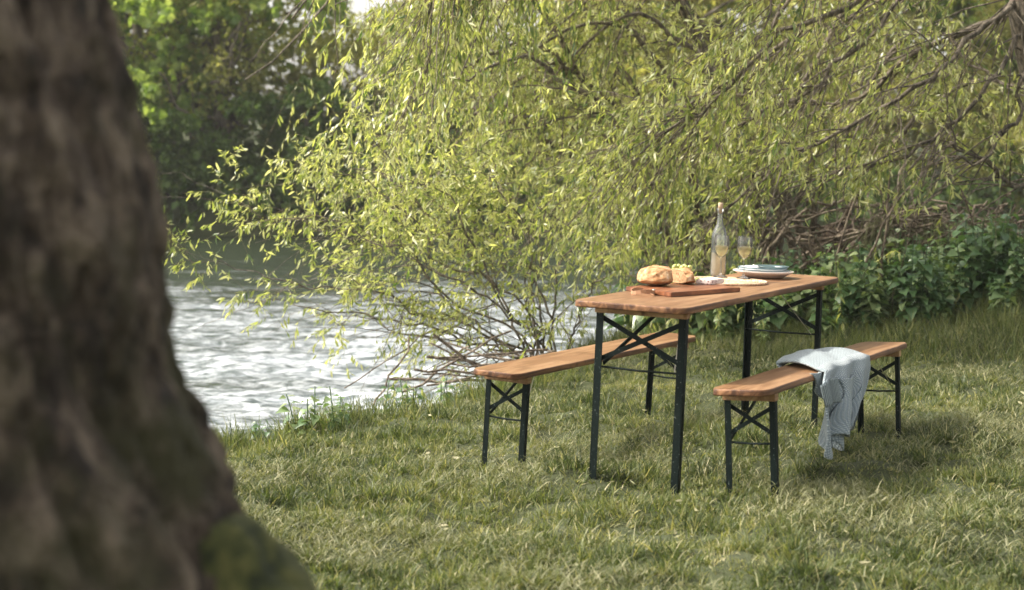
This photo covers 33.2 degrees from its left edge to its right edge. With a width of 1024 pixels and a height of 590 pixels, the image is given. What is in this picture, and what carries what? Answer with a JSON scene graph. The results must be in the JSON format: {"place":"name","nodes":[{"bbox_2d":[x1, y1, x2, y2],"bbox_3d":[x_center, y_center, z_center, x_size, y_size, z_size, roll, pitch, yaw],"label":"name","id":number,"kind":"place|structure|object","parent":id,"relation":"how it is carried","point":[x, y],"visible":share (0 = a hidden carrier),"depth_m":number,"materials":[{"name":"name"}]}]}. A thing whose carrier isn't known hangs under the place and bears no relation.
{"place":"outdoors","nodes":[
{"label":"outdoors","id":0,"kind":"place"},
{"bbox_2d":[165,235,800,439],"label":"river","id":1,"kind":"structure","parent":0,"point":[230,371],"depth_m":21.29,"materials":[{"name":"grey liquid"}]},
{"bbox_2d":[131,0,950,124],"label":"sky","id":2,"kind":"structure","parent":0,"point":[359,5],"materials":[{"name":"white"}]},
{"bbox_2d":[159,119,1023,589],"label":"ground","id":3,"kind":"structure","parent":0,"point":[221,227],"depth_m":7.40,"materials":[{"name":"green plant"}]},
{"bbox_2d":[0,0,317,589],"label":"old tree","id":4,"kind":"object","parent":3,"relation":"on","point":[117,472],"visible":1,"depth_m":2.04,"materials":[{"name":"brown plant"}]},
{"bbox_2d":[123,0,279,57],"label":"thin tree","id":5,"kind":"object","parent":3,"relation":"on","point":[148,32],"visible":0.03,"depth_m":47.68,"materials":[{"name":"green plant"}]},
{"bbox_2d":[142,108,272,200],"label":"dark shrub","id":6,"kind":"object","parent":3,"relation":"on","point":[168,152],"visible":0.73,"depth_m":41.41,"materials":[{"name":"green plant"}]},
{"bbox_2d":[112,0,352,189],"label":"maple tree","id":7,"kind":"object","parent":3,"relation":"on","point":[144,72],"visible":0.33,"depth_m":41.87,"materials":[{"name":"green plant"}]},
{"bbox_2d":[119,0,375,178],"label":"bare trunk tree","id":8,"kind":"object","parent":3,"relation":"on","point":[224,78],"visible":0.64,"depth_m":41.80,"materials":[{"name":"green plant"}]},
{"bbox_2d":[251,420,277,441],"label":"weed","id":9,"kind":"object","parent":3,"relation":"on","point":[265,433],"visible":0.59,"depth_m":8.79,"materials":[{"name":"green plant"}]},
{"bbox_2d":[275,386,340,436],"bbox_3d":[-1.078,0.625,9.120,0.348,0.286,0.249,0,5,0],"label":"weed","id":10,"kind":"object","parent":3,"relation":"on","point":[314,418],"visible":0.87,"depth_m":9.10,"materials":[{"name":"green plant"}]},
{"bbox_2d":[196,24,424,177],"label":"willow bush","id":11,"kind":"object","parent":3,"relation":"on","point":[293,76],"visible":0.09,"depth_m":43.25,"materials":[{"name":"green plant"}]},
{"bbox_2d":[213,76,418,197],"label":"dark shrub","id":12,"kind":"object","parent":3,"relation":"on","point":[269,110],"visible":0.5,"depth_m":41.75,"materials":[{"name":"green plant"}]},
{"bbox_2d":[327,396,354,431],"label":"weed","id":13,"kind":"object","parent":3,"relation":"on","point":[345,405],"visible":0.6,"depth_m":9.22,"materials":[{"name":"green plant"}]},
{"bbox_2d":[378,379,425,412],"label":"weed","id":14,"kind":"object","parent":3,"relation":"on","point":[399,391],"visible":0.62,"depth_m":9.81,"materials":[{"name":"green plant"}]},
{"bbox_2d":[270,0,536,175],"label":"willow bush","id":15,"kind":"object","parent":3,"relation":"on","point":[354,32],"visible":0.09,"depth_m":43.16,"materials":[{"name":"green plant"}]},
{"bbox_2d":[158,99,680,408],"bbox_3d":[-0.750,-0.067,12.245,4.188,2.664,2.525,0,5,0],"label":"willow shrub","id":16,"kind":"object","parent":3,"relation":"on","point":[456,314],"visible":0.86,"depth_m":12.10,"materials":[{"name":"green plant"}]},
{"bbox_2d":[327,0,563,93],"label":"thin tree","id":17,"kind":"object","parent":3,"relation":"on","point":[360,14],"visible":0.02,"depth_m":52.20,"materials":[{"name":"green plant"}]},
{"bbox_2d":[434,378,468,403],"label":"weed","id":18,"kind":"object","parent":3,"relation":"on","point":[441,385],"visible":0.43,"depth_m":10.17,"materials":[{"name":"green plant"}]},
{"bbox_2d":[344,318,621,406],"bbox_3d":[0.113,0.480,11.238,2.096,0.626,1.442,2,6,23],"label":"driftwood","id":19,"kind":"object","parent":3,"relation":"on","point":[454,358],"visible":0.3,"depth_m":11.43,"materials":[{"name":"brown wood"}]},
{"bbox_2d":[371,32,669,205],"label":"dark shrub","id":20,"kind":"object","parent":3,"relation":"on","point":[502,136],"visible":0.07,"depth_m":42.06,"materials":[{"name":"green plant"}]},
{"bbox_2d":[474,332,695,469],"bbox_3d":[0.401,0.530,8.469,0.237,0.520,2.166,6,6,27],"label":"beer garden bench","id":21,"kind":"object","parent":3,"relation":"on","point":[523,371],"visible":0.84,"depth_m":7.77,"materials":[{"name":"brown wood"}]},
{"bbox_2d":[158,139,1023,238],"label":"undergrowth","id":22,"kind":"object","parent":3,"relation":"on","point":[169,185],"visible":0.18,"depth_m":41.36,"materials":[{"name":"green plant"}]},
{"bbox_2d":[211,279,1023,451],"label":"long grass","id":23,"kind":"structure","parent":3,"relation":"on","point":[844,339],"depth_m":11.23,"materials":[{"name":"green plant"}]},
{"bbox_2d":[604,280,636,332],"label":"broad leaved weed","id":24,"kind":"object","parent":3,"relation":"on","point":[616,319],"visible":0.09,"depth_m":12.89,"materials":[{"name":"green plant"}]},
{"bbox_2d":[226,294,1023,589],"bbox_3d":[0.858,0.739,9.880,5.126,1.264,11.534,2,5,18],"label":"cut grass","id":25,"kind":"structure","parent":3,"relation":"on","point":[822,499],"depth_m":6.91,"materials":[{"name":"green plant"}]},
{"bbox_2d":[231,0,1023,368],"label":"willow tree","id":26,"kind":"object","parent":3,"relation":"on","point":[429,36],"visible":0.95,"depth_m":11.61,"materials":[{"name":"green plant"}]},
{"bbox_2d":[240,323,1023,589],"bbox_3d":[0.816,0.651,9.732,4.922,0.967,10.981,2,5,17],"label":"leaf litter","id":27,"kind":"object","parent":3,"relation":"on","point":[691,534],"visible":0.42,"depth_m":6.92,"materials":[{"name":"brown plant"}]},
{"bbox_2d":[244,0,1023,331],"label":"leaning willow","id":28,"kind":"object","parent":3,"relation":"on","point":[634,26],"visible":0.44,"depth_m":14.13,"materials":[{"name":"green plant"}]},
{"bbox_2d":[632,315,678,334],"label":"broad leaved weed","id":29,"kind":"object","parent":3,"relation":"on","point":[642,320],"visible":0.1,"depth_m":12.36,"materials":[{"name":"green plant"}]},
{"bbox_2d":[485,0,899,181],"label":"willow bush","id":30,"kind":"object","parent":3,"relation":"on","point":[698,3],"visible":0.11,"depth_m":42.02,"materials":[{"name":"green plant"}]},
{"bbox_2d":[675,310,714,342],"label":"broad leaved weed","id":31,"kind":"object","parent":3,"relation":"on","point":[698,317],"visible":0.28,"depth_m":12.18,"materials":[{"name":"green plant"}]},
{"bbox_2d":[575,273,837,493],"bbox_3d":[0.930,0.373,7.801,0.494,0.820,2.166,4,6,27],"label":"beer garden table","id":32,"kind":"object","parent":3,"relation":"on","point":[680,308],"visible":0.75,"depth_m":7.04,"materials":[{"name":"brown wood"}]},
{"bbox_2d":[626,282,739,296],"bbox_3d":[0.722,-0.027,7.450,0.294,0.043,0.645,5,7,42],"label":"serving board","id":33,"kind":"object","parent":32,"relation":"on","point":[677,289],"visible":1,"depth_m":7.38,"materials":[{"name":"brown wood"}]},
{"bbox_2d":[637,265,672,284],"bbox_3d":[0.611,-0.086,7.506,0.156,0.089,0.210,-1,5,-11],"label":"bread loaf","id":34,"kind":"object","parent":33,"relation":"on","point":[655,275],"visible":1,"depth_m":7.43,"materials":[{"name":"brown food"}]},
{"bbox_2d":[671,267,694,283],"bbox_3d":[0.776,-0.087,7.655,0.116,0.072,0.163,-3,6,-32],"label":"bread heel","id":35,"kind":"object","parent":33,"relation":"on","point":[685,275],"visible":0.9,"depth_m":7.60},
{"bbox_2d":[696,277,723,284],"bbox_3d":[0.893,-0.063,7.705,0.089,0.022,0.172,4,6,27],"label":"cheese slab","id":36,"kind":"object","parent":33,"relation":"on","point":[710,281],"depth_m":7.65,"materials":[{"name":"white food"}]},
{"bbox_2d":[672,264,699,282],"bbox_3d":[0.769,-0.100,7.947,0.153,0.084,0.170,-3,6,-31],"label":"grape bunch","id":37,"kind":"object","parent":32,"relation":"on","point":[681,266],"visible":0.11,"depth_m":7.92,"materials":[{"name":"green food"}]},
{"bbox_2d":[710,203,726,276],"bbox_3d":[0.998,-0.263,8.282,0.075,0.361,0.075,5,6,27],"label":"wine bottle","id":38,"kind":"object","parent":32,"relation":"on","point":[716,269],"visible":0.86,"depth_m":8.27,"materials":[{"name":"clear glass"}]},
{"bbox_2d":[733,268,793,278],"bbox_3d":[1.230,-0.104,8.423,0.294,0.034,0.294,4,6,27],"label":"serving plate","id":39,"kind":"object","parent":32,"relation":"on","point":[765,275],"visible":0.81,"depth_m":8.32,"materials":[{"name":"beige ceramic"}]},
{"bbox_2d":[737,267,789,272],"bbox_3d":[1.231,-0.113,8.422,0.256,0.030,0.256,5,6,27],"label":"dinner plate","id":40,"kind":"object","parent":39,"relation":"on","point":[785,271],"visible":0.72,"depth_m":8.32,"materials":[{"name":"white ceramic"}]},
{"bbox_2d":[738,265,787,270],"bbox_3d":[1.229,-0.123,8.428,0.242,0.030,0.242,4,6,27],"label":"dinner plate","id":41,"kind":"object","parent":40,"relation":"on","point":[747,267],"visible":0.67,"depth_m":8.34,"materials":[{"name":"white ceramic"}]},
{"bbox_2d":[758,264,788,268],"bbox_3d":[1.276,-0.134,8.454,0.170,0.020,0.170,5,6,27],"label":"side dish","id":42,"kind":"object","parent":41,"relation":"on","point":[765,266],"visible":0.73,"depth_m":8.41,"materials":[{"name":"teal ceramic"}]},
{"bbox_2d":[548,0,896,135],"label":"maple tree","id":43,"kind":"object","parent":3,"relation":"on","point":[721,8],"depth_m":48.99,"materials":[{"name":"green plant"}]},
{"bbox_2d":[690,308,762,341],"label":"broad leaved weed","id":44,"kind":"object","parent":3,"relation":"on","point":[711,313],"visible":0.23,"depth_m":12.20,"materials":[{"name":"green plant"}]},
{"bbox_2d":[713,303,741,340],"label":"nettle","id":45,"kind":"object","parent":3,"relation":"on","point":[728,321],"visible":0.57,"depth_m":12.09,"materials":[{"name":"green plant"}]},
{"bbox_2d":[726,303,744,339],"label":"nettle","id":46,"kind":"object","parent":3,"relation":"on","point":[735,317],"visible":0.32,"depth_m":12.18,"materials":[{"name":"green plant"}]},
{"bbox_2d":[733,303,752,337],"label":"nettle","id":47,"kind":"object","parent":3,"relation":"on","point":[742,313],"visible":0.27,"depth_m":12.19,"materials":[{"name":"green plant"}]},
{"bbox_2d":[736,303,761,333],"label":"nettle","id":48,"kind":"object","parent":3,"relation":"on","point":[754,317],"visible":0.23,"depth_m":12.24,"materials":[{"name":"green plant"}]},
{"bbox_2d":[734,303,774,333],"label":"broad leaved weed","id":49,"kind":"object","parent":3,"relation":"on","point":[743,309],"visible":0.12,"depth_m":12.26,"materials":[{"name":"green plant"}]},
{"bbox_2d":[754,312,770,345],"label":"nettle","id":50,"kind":"object","parent":3,"relation":"on","point":[767,334],"visible":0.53,"depth_m":11.93,"materials":[{"name":"green plant"}]},
{"bbox_2d":[760,254,790,299],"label":"nettle","id":51,"kind":"object","parent":3,"relation":"on","point":[773,264],"visible":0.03,"depth_m":12.80,"materials":[{"name":"green plant"}]},
{"bbox_2d":[756,293,795,333],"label":"broad leaved weed","id":52,"kind":"object","parent":3,"relation":"on","point":[780,320],"visible":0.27,"depth_m":12.28,"materials":[{"name":"green plant"}]},
{"bbox_2d":[764,267,806,330],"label":"nettle","id":53,"kind":"object","parent":3,"relation":"on","point":[797,297],"visible":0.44,"depth_m":12.29,"materials":[{"name":"green plant"}]},
{"bbox_2d":[771,247,801,296],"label":"nettle","id":54,"kind":"object","parent":3,"relation":"on","point":[787,263],"visible":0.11,"depth_m":12.88,"materials":[{"name":"green plant"}]},
{"bbox_2d":[794,254,813,307],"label":"nettle","id":55,"kind":"object","parent":3,"relation":"on","point":[802,273],"visible":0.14,"depth_m":13.36,"materials":[{"name":"green plant"}]},
{"bbox_2d":[589,222,1022,283],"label":"debris pile","id":56,"kind":"object","parent":3,"relation":"on","point":[765,245],"visible":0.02,"depth_m":13.82,"materials":[{"name":"brown wood"}]},
{"bbox_2d":[713,342,906,497],"bbox_3d":[1.357,0.555,7.528,0.237,0.520,2.166,0,3,27],"label":"beer garden bench","id":57,"kind":"object","parent":3,"relation":"on","point":[769,385],"visible":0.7,"depth_m":6.74,"materials":[{"name":"brown wood"}]},
{"bbox_2d":[776,347,870,459],"bbox_3d":[1.338,0.430,7.459,0.368,0.363,1.170,2,5,19],"label":"blanket","id":58,"kind":"object","parent":57,"relation":"on","point":[841,378],"visible":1,"depth_m":7.16,"materials":[{"name":"fabric"}]},
{"bbox_2d":[808,257,835,313],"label":"nettle","id":59,"kind":"object","parent":3,"relation":"on","point":[812,268],"visible":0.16,"depth_m":12.64,"materials":[{"name":"green plant"}]},
{"bbox_2d":[801,250,846,323],"bbox_3d":[2.254,-0.032,12.380,0.274,0.598,0.352,3,6,31],"label":"nettle","id":60,"kind":"object","parent":3,"relation":"on","point":[828,293],"visible":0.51,"depth_m":12.37,"materials":[{"name":"green plant"}]},
{"bbox_2d":[806,307,841,337],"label":"broad leaved weed","id":61,"kind":"object","parent":3,"relation":"on","point":[828,320],"visible":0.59,"depth_m":11.93,"materials":[{"name":"green plant"}]},
{"bbox_2d":[641,0,1022,179],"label":"willow bush","id":62,"kind":"object","parent":3,"relation":"on","point":[931,131],"visible":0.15,"depth_m":41.07,"materials":[{"name":"leaf"},{"name":"wood"}]},
{"bbox_2d":[814,246,851,314],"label":"nettle","id":63,"kind":"object","parent":3,"relation":"on","point":[830,254],"visible":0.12,"depth_m":12.95,"materials":[{"name":"green plant"}]},
{"bbox_2d":[833,281,856,326],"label":"nettle","id":64,"kind":"object","parent":3,"relation":"on","point":[837,307],"visible":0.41,"depth_m":12.25,"materials":[{"name":"green plant"}]},
{"bbox_2d":[829,270,867,330],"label":"nettle","id":65,"kind":"object","parent":3,"relation":"on","point":[848,305],"visible":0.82,"depth_m":12.16,"materials":[{"name":"green plant"}]},
{"bbox_2d":[825,241,880,293],"bbox_3d":[2.492,-0.074,12.553,0.385,0.636,0.295,-1,5,-9],"label":"nettle","id":66,"kind":"object","parent":3,"relation":"on","point":[848,266],"visible":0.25,"depth_m":12.52,"materials":[{"name":"green plant"}]},
{"bbox_2d":[823,136,882,303],"bbox_3d":[2.524,-0.526,12.741,0.476,1.295,0.055,-1,5,-13],"label":"dead sapling","id":67,"kind":"object","parent":3,"relation":"on","point":[844,230],"visible":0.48,"depth_m":12.71,"materials":[{"name":"brown wood"}]},
{"bbox_2d":[840,262,872,327],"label":"nettle","id":68,"kind":"object","parent":3,"relation":"on","point":[847,278],"visible":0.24,"depth_m":12.32,"materials":[{"name":"green plant"}]},
{"bbox_2d":[845,238,886,275],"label":"nettle","id":69,"kind":"object","parent":3,"relation":"on","point":[861,250],"visible":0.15,"depth_m":12.89,"materials":[{"name":"green plant"}]},
{"bbox_2d":[846,262,888,329],"bbox_3d":[2.524,0.020,12.213,0.290,0.504,0.317,0,5,3],"label":"nettle","id":70,"kind":"object","parent":3,"relation":"on","point":[856,274],"visible":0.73,"depth_m":12.17,"materials":[{"name":"green plant"}]},
{"bbox_2d":[848,258,887,329],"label":"nettle","id":71,"kind":"object","parent":3,"relation":"on","point":[875,307],"visible":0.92,"depth_m":12.11,"materials":[{"name":"green plant"}]},
{"bbox_2d":[861,279,890,326],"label":"nettle","id":72,"kind":"object","parent":3,"relation":"on","point":[885,302],"visible":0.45,"depth_m":12.22,"materials":[{"name":"green plant"}]},
{"bbox_2d":[730,158,1023,310],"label":"brush pile","id":73,"kind":"object","parent":3,"relation":"on","point":[853,232],"visible":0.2,"depth_m":13.33,"materials":[{"name":"brown wood"}]},
{"bbox_2d":[858,245,896,310],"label":"nettle","id":74,"kind":"object","parent":3,"relation":"on","point":[876,265],"visible":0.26,"depth_m":12.75,"materials":[{"name":"green plant"}]},
{"bbox_2d":[876,119,899,301],"bbox_3d":[2.770,-0.590,12.696,0.161,1.430,0.038,0,5,0],"label":"dead sapling","id":75,"kind":"object","parent":3,"relation":"on","point":[883,246],"visible":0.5,"depth_m":12.69,"materials":[{"name":"brown wood"}]},
{"bbox_2d":[876,267,903,316],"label":"nettle","id":76,"kind":"object","parent":3,"relation":"on","point":[889,295],"visible":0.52,"depth_m":12.57,"materials":[{"name":"green plant"}]},
{"bbox_2d":[874,226,917,281],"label":"nettle","id":77,"kind":"object","parent":3,"relation":"on","point":[899,241],"visible":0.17,"depth_m":12.97,"materials":[{"name":"green plant"}]},
{"bbox_2d":[885,259,906,304],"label":"nettle","id":78,"kind":"object","parent":3,"relation":"on","point":[887,271],"visible":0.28,"depth_m":12.85,"materials":[{"name":"green plant"}]},
{"bbox_2d":[883,233,922,299],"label":"nettle","id":79,"kind":"object","parent":3,"relation":"on","point":[907,258],"visible":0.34,"depth_m":12.77,"materials":[{"name":"green plant"}]},
{"bbox_2d":[893,236,926,304],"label":"nettle","id":80,"kind":"object","parent":3,"relation":"on","point":[905,261],"visible":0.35,"depth_m":12.76,"materials":[{"name":"green plant"}]},
{"bbox_2d":[896,301,923,326],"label":"broad leaved weed","id":81,"kind":"object","parent":3,"relation":"on","point":[904,307],"visible":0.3,"depth_m":12.15,"materials":[{"name":"green plant"}]},
{"bbox_2d":[861,133,958,270],"bbox_3d":[2.818,-0.475,12.622,1.050,1.423,0.052,-2,6,-23],"label":"dead sapling","id":82,"kind":"object","parent":3,"relation":"on","point":[878,235],"visible":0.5,"depth_m":12.57,"materials":[{"name":"brown wood"}]},
{"bbox_2d":[888,243,943,325],"bbox_3d":[2.841,-0.054,12.010,0.369,0.626,0.287,-4,6,-36],"label":"nettle","id":83,"kind":"object","parent":3,"relation":"on","point":[924,265],"visible":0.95,"depth_m":11.99,"materials":[{"name":"green plant"}]},
{"bbox_2d":[902,254,935,288],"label":"nettle","id":84,"kind":"object","parent":3,"relation":"on","point":[917,270],"visible":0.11,"depth_m":12.66,"materials":[{"name":"green plant"}]},
{"bbox_2d":[903,260,947,322],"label":"nettle","id":85,"kind":"object","parent":3,"relation":"on","point":[935,284],"visible":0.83,"depth_m":12.04,"materials":[{"name":"green plant"}]},
{"bbox_2d":[908,246,942,285],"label":"nettle","id":86,"kind":"object","parent":3,"relation":"on","point":[914,269],"visible":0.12,"depth_m":12.60,"materials":[{"name":"green plant"}]},
{"bbox_2d":[916,262,956,322],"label":"nettle","id":87,"kind":"object","parent":3,"relation":"on","point":[947,295],"visible":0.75,"depth_m":12.04,"materials":[{"name":"green plant"}]},
{"bbox_2d":[927,228,951,271],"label":"nettle","id":88,"kind":"object","parent":3,"relation":"on","point":[937,241],"visible":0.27,"depth_m":12.84,"materials":[{"name":"green plant"}]},
{"bbox_2d":[859,0,1021,165],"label":"maple tree","id":89,"kind":"object","parent":3,"relation":"on","point":[955,8],"visible":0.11,"depth_m":42.77,"materials":[{"name":"green plant"}]},
{"bbox_2d":[921,244,961,294],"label":"nettle","id":90,"kind":"object","parent":3,"relation":"on","point":[939,263],"visible":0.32,"depth_m":12.37,"materials":[{"name":"green plant"}]},
{"bbox_2d":[934,242,964,297],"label":"nettle","id":91,"kind":"object","parent":3,"relation":"on","point":[954,259],"visible":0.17,"depth_m":12.65,"materials":[{"name":"green plant"}]},
{"bbox_2d":[940,264,969,308],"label":"nettle","id":92,"kind":"object","parent":3,"relation":"on","point":[953,280],"visible":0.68,"depth_m":12.28,"materials":[{"name":"green plant"}]},
{"bbox_2d":[933,228,976,275],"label":"nettle","id":93,"kind":"object","parent":3,"relation":"on","point":[952,245],"visible":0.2,"depth_m":12.80,"materials":[{"name":"green plant"}]},
{"bbox_2d":[937,284,976,318],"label":"broad leaved weed","id":94,"kind":"object","parent":3,"relation":"on","point":[962,289],"visible":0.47,"depth_m":12.19,"materials":[{"name":"green plant"}]},
{"bbox_2d":[902,0,1023,213],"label":"willow bush","id":95,"kind":"object","parent":3,"relation":"on","point":[1007,31],"visible":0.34,"depth_m":40.10,"materials":[{"name":"green plant"}]},
{"bbox_2d":[947,201,981,246],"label":"nettle","id":96,"kind":"object","parent":3,"relation":"on","point":[958,218],"visible":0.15,"depth_m":13.27,"materials":[{"name":"green plant"}]},
{"bbox_2d":[944,212,994,303],"bbox_3d":[3.345,-0.253,12.384,0.431,0.685,0.395,-3,6,-32],"label":"nettle","id":97,"kind":"object","parent":3,"relation":"on","point":[975,276],"visible":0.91,"depth_m":12.39,"materials":[{"name":"green plant"}]},
{"bbox_2d":[950,217,994,300],"bbox_3d":[3.381,-0.244,12.654,0.356,0.666,0.362,0,5,1],"label":"nettle","id":98,"kind":"object","parent":3,"relation":"on","point":[954,233],"visible":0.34,"depth_m":12.63,"materials":[{"name":"green plant"}]},
{"bbox_2d":[986,274,1007,312],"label":"nettle","id":99,"kind":"object","parent":3,"relation":"on","point":[1001,284],"visible":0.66,"depth_m":12.06,"materials":[{"name":"green plant"}]},
{"bbox_2d":[980,213,1022,295],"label":"nettle","id":100,"kind":"object","parent":3,"relation":"on","point":[997,246],"visible":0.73,"depth_m":12.32,"materials":[{"name":"green plant"}]},
{"bbox_2d":[986,283,1020,315],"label":"broad leaved weed","id":101,"kind":"object","parent":3,"relation":"on","point":[995,294],"visible":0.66,"depth_m":11.94,"materials":[{"name":"green plant"}]},
{"bbox_2d":[983,200,1023,284],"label":"nettle","id":102,"kind":"object","parent":3,"relation":"on","point":[1014,226],"visible":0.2,"depth_m":12.71,"materials":[{"name":"green plant"}]},
{"bbox_2d":[996,224,1023,291],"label":"nettle","id":103,"kind":"object","parent":3,"relation":"on","point":[1015,246],"visible":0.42,"depth_m":12.32,"materials":[{"name":"green plant"}]},
{"bbox_2d":[1004,241,1023,301],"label":"nettle","id":104,"kind":"object","parent":3,"relation":"on","point":[1017,274],"visible":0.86,"depth_m":12.15,"materials":[{"name":"green plant"}]},
{"bbox_2d":[694,276,767,285],"bbox_3d":[0.995,-0.065,8.043,0.400,0.015,0.406,5,6,27],"label":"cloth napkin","id":105,"kind":"object","parent":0,"point":[731,281],"visible":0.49,"depth_m":7.96,"materials":[{"name":"fabric"}]},
{"bbox_2d":[713,235,729,277],"bbox_3d":[0.993,-0.184,8.161,0.075,0.200,0.075,4,6,27],"label":"wine glass","id":106,"kind":"object","parent":105,"relation":"on","point":[717,253],"visible":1,"depth_m":8.17,"materials":[{"name":"clear glass"}]},
{"bbox_2d":[736,236,752,278],"bbox_3d":[1.097,-0.177,8.125,0.075,0.200,0.075,4,6,27],"label":"wine glass","id":107,"kind":"object","parent":105,"relation":"on","point":[738,248],"visible":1,"depth_m":8.13,"materials":[{"name":"clear glass"}]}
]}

